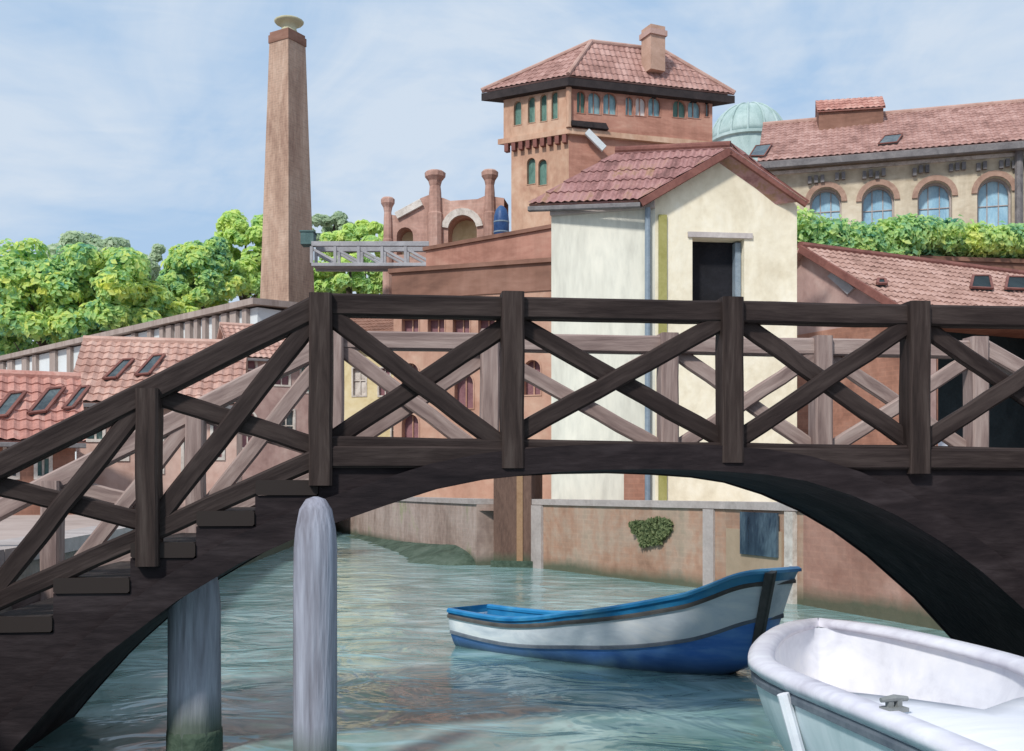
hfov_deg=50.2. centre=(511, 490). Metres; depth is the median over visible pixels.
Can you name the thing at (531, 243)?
terracotta block
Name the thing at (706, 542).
canal wall
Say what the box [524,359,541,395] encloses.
window
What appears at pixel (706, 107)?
window
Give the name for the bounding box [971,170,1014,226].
window
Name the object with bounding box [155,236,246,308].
broad tree
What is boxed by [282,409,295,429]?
window
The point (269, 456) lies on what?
mauve house
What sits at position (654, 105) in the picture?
window
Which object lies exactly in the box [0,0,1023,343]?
sky
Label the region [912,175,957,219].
window
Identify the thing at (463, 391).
window
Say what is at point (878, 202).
window
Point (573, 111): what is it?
brick tower
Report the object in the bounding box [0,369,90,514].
house
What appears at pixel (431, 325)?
window
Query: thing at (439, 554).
algae footing
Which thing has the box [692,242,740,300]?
window
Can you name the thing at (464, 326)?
window
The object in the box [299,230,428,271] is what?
steel gangway
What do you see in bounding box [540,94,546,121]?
window
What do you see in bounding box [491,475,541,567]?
brick pier
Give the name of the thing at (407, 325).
window
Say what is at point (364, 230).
broad tree
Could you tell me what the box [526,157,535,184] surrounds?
window
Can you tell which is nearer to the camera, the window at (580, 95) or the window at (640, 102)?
the window at (580, 95)
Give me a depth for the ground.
16.32 m
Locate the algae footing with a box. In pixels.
[345,534,475,565]
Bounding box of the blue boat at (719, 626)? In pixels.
[447,566,801,674]
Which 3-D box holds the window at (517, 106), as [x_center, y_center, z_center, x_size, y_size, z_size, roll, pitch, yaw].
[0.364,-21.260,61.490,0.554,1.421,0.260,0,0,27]
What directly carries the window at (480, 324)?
in the terracotta block at (530, 277)
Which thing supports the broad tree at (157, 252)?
on the ground
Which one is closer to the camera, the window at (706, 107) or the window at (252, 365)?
the window at (252, 365)
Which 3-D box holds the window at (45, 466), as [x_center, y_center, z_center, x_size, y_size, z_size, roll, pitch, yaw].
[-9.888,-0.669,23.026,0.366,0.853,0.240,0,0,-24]
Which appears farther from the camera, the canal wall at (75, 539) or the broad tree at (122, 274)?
the broad tree at (122, 274)
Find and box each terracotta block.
[388,257,550,498]
[423,224,550,265]
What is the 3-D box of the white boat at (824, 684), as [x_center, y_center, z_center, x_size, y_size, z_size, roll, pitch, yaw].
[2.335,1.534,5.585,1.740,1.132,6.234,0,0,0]
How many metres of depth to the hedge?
37.90 m
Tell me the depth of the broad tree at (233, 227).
95.93 m
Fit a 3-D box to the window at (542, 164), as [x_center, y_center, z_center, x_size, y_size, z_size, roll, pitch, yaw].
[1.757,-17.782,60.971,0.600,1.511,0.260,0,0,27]
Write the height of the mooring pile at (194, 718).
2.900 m
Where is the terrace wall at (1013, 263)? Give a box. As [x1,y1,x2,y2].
[913,255,1023,269]
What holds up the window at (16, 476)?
in the house at (32, 403)
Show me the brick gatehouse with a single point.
(433, 217)
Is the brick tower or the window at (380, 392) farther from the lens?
the brick tower
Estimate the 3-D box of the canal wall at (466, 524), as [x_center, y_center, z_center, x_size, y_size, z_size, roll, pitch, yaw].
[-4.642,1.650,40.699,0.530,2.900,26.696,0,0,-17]
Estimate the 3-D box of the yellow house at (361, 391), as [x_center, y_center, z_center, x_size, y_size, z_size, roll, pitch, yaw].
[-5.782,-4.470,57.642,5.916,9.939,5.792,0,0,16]
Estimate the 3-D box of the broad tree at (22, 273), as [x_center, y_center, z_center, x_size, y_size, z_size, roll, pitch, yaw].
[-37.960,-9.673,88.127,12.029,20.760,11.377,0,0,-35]
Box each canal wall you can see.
[0,525,293,613]
[335,497,493,564]
[531,499,802,604]
[803,514,942,630]
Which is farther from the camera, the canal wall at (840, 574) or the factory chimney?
the factory chimney
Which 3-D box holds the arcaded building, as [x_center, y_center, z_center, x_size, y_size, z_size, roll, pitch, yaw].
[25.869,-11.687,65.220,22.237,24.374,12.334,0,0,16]
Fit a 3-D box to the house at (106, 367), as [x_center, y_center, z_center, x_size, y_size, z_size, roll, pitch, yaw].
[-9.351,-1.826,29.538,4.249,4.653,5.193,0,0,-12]
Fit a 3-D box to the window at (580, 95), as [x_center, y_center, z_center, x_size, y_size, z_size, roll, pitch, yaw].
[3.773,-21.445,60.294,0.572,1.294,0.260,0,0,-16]
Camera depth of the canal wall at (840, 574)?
16.95 m
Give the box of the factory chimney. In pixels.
[260,15,313,301]
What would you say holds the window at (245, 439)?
in the mauve house at (269, 456)
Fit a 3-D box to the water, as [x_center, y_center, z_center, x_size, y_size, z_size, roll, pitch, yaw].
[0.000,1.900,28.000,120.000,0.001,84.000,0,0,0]
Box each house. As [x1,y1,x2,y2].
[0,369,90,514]
[73,335,247,505]
[216,322,308,479]
[344,318,392,436]
[528,141,808,501]
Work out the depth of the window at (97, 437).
27.11 m
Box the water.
[26,531,950,750]
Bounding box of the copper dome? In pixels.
[712,101,782,160]
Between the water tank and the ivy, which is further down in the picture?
the ivy
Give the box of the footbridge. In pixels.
[0,291,1023,750]
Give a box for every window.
[3,447,19,479]
[34,455,52,478]
[83,408,105,441]
[181,441,184,470]
[210,425,224,459]
[242,412,256,448]
[248,361,257,371]
[274,374,290,386]
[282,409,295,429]
[351,367,366,396]
[377,367,390,396]
[401,319,419,331]
[401,362,419,383]
[401,413,419,437]
[426,320,445,331]
[452,320,470,332]
[453,375,473,408]
[477,320,495,332]
[513,100,521,125]
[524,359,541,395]
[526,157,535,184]
[527,96,535,123]
[538,159,546,185]
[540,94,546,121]
[551,91,557,119]
[576,90,585,113]
[588,91,600,114]
[603,92,616,115]
[625,96,633,115]
[635,96,645,116]
[648,97,660,116]
[672,100,685,118]
[687,101,700,118]
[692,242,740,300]
[704,103,709,116]
[805,181,846,221]
[856,179,899,224]
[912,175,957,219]
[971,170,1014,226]
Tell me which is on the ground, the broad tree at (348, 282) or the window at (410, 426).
the broad tree at (348, 282)
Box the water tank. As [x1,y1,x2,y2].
[493,205,508,233]
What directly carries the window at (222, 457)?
in the house at (106, 367)
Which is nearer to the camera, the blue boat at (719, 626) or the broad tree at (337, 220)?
the blue boat at (719, 626)
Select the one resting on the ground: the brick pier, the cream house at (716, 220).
the cream house at (716, 220)
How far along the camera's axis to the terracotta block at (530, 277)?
40.53 m
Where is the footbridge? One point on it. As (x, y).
(924, 521)
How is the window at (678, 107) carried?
in the brick tower
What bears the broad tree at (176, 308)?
on the ground
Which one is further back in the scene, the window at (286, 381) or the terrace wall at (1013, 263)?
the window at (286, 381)
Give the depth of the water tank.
48.33 m
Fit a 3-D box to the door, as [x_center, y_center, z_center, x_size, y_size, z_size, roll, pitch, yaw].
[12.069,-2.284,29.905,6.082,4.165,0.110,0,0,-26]
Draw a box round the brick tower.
[481,24,735,230]
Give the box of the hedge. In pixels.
[797,206,1023,258]
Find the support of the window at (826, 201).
in the arcaded building
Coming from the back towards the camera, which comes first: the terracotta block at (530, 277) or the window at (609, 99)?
the window at (609, 99)
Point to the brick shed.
(831, 274)
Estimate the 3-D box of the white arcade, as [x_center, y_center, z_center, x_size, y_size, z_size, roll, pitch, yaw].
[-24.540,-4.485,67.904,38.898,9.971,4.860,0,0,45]
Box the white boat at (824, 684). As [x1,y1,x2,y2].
[748,618,1023,750]
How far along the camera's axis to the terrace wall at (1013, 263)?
38.62 m
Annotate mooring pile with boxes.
[166,577,222,750]
[293,496,336,750]
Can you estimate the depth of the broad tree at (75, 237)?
101.33 m
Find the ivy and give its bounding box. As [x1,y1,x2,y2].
[628,516,672,548]
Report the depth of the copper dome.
116.71 m
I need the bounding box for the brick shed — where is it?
[797,241,1023,447]
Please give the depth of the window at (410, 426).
41.52 m
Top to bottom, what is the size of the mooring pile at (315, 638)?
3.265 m
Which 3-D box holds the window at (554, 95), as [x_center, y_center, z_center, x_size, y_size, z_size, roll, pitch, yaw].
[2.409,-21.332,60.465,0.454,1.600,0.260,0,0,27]
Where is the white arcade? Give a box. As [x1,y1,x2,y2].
[0,298,297,459]
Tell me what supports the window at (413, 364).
in the terracotta block at (530, 277)
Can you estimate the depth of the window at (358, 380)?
55.75 m
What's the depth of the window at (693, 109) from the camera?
62.24 m
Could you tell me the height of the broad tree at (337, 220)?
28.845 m
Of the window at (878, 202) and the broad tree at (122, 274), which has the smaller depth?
the window at (878, 202)
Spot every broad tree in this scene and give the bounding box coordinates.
[0,238,113,355]
[34,242,173,340]
[37,230,155,279]
[126,280,200,317]
[149,243,165,280]
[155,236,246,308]
[214,209,262,299]
[312,211,353,240]
[313,253,382,293]
[319,219,383,275]
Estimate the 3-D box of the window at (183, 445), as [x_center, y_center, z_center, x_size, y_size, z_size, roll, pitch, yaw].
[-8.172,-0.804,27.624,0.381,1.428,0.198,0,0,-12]
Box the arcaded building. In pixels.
[749,96,1023,226]
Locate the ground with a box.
[0,515,100,539]
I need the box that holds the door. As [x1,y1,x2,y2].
[938,332,1023,447]
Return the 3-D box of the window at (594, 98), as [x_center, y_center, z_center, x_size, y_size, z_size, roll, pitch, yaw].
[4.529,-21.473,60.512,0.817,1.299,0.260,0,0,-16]
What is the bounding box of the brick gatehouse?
[381,169,507,293]
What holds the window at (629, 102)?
in the brick tower
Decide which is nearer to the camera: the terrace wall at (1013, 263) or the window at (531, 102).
the terrace wall at (1013, 263)

